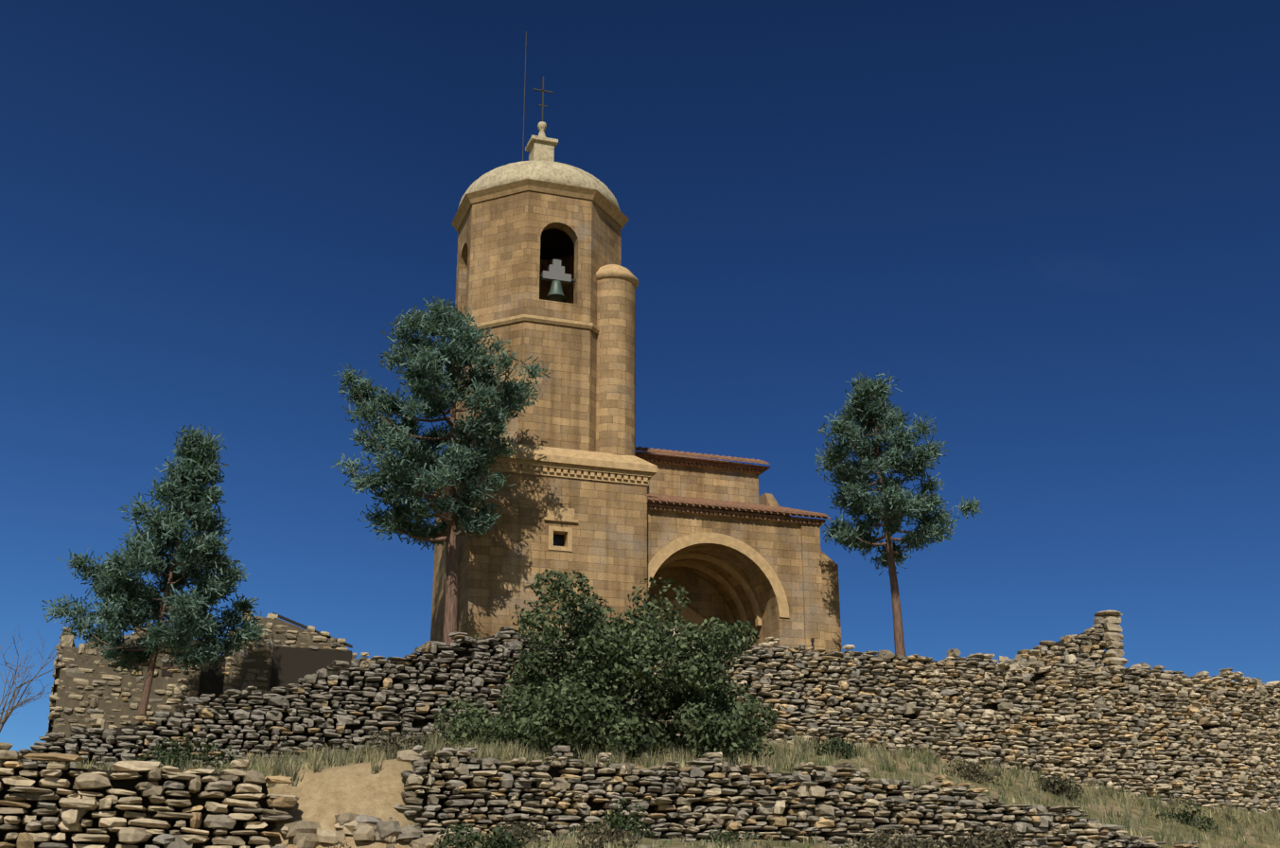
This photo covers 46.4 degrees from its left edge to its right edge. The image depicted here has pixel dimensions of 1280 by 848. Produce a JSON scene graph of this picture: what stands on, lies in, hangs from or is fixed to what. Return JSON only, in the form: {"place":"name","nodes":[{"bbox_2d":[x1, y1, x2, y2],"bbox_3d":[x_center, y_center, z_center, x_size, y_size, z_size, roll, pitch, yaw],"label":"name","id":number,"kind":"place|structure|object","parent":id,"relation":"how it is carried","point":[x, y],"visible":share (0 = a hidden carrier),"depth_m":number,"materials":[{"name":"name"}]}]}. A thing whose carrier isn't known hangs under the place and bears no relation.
{"place":"outdoors","nodes":[
{"label":"outdoors","id":0,"kind":"place"},
{"bbox_2d":[0,0,1279,752],"label":"sky","id":1,"kind":"structure","parent":0,"point":[1055,223],"materials":[{"name":"blue"}]},
{"bbox_2d":[202,713,1279,847],"bbox_3d":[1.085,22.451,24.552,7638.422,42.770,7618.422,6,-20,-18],"label":"ground","id":2,"kind":"structure","parent":0,"point":[324,795],"depth_m":32.90,"materials":[{"name":"soil"}]},
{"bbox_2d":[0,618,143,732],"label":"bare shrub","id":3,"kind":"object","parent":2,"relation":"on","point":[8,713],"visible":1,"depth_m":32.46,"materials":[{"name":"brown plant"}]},
{"bbox_2d":[46,617,367,744],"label":"ruin mortar","id":4,"kind":"object","parent":2,"relation":"on","point":[160,681],"visible":0.08,"depth_m":51.43,"materials":[{"name":"brown concrete"}]},
{"bbox_2d":[45,612,377,743],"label":"ruin stones","id":5,"kind":"object","parent":2,"relation":"on","point":[73,670],"visible":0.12,"depth_m":51.46,"materials":[{"name":"stone"}]},
{"bbox_2d":[431,568,782,761],"bbox_3d":[-0.500,6.580,39.649,9.660,5.483,7.398,6,-20,-18],"label":"bush","id":6,"kind":"object","parent":2,"relation":"on","point":[624,663],"visible":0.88,"depth_m":37.65,"materials":[{"name":"green plant"}]},
{"bbox_2d":[429,31,841,653],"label":"church","id":7,"kind":"structure","parent":2,"relation":"on","point":[604,504],"depth_m":55.77,"materials":[{"name":"stone"}]},
{"bbox_2d":[0,609,1279,847],"bbox_3d":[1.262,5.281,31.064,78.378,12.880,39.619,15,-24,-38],"label":"stone walls","id":8,"kind":"structure","parent":2,"relation":"on","point":[1249,711],"depth_m":39.88,"materials":[{"name":"stone"}]},
{"bbox_2d":[2,632,1279,847],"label":"grass","id":9,"kind":"structure","parent":2,"relation":"on","point":[287,763],"depth_m":39.83,"materials":[{"name":"green plant"}]},
{"bbox_2d":[136,727,1218,847],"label":"shrubs","id":10,"kind":"object","parent":2,"relation":"on","point":[615,827],"visible":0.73,"depth_m":30.90,"materials":[{"name":"green plant"}]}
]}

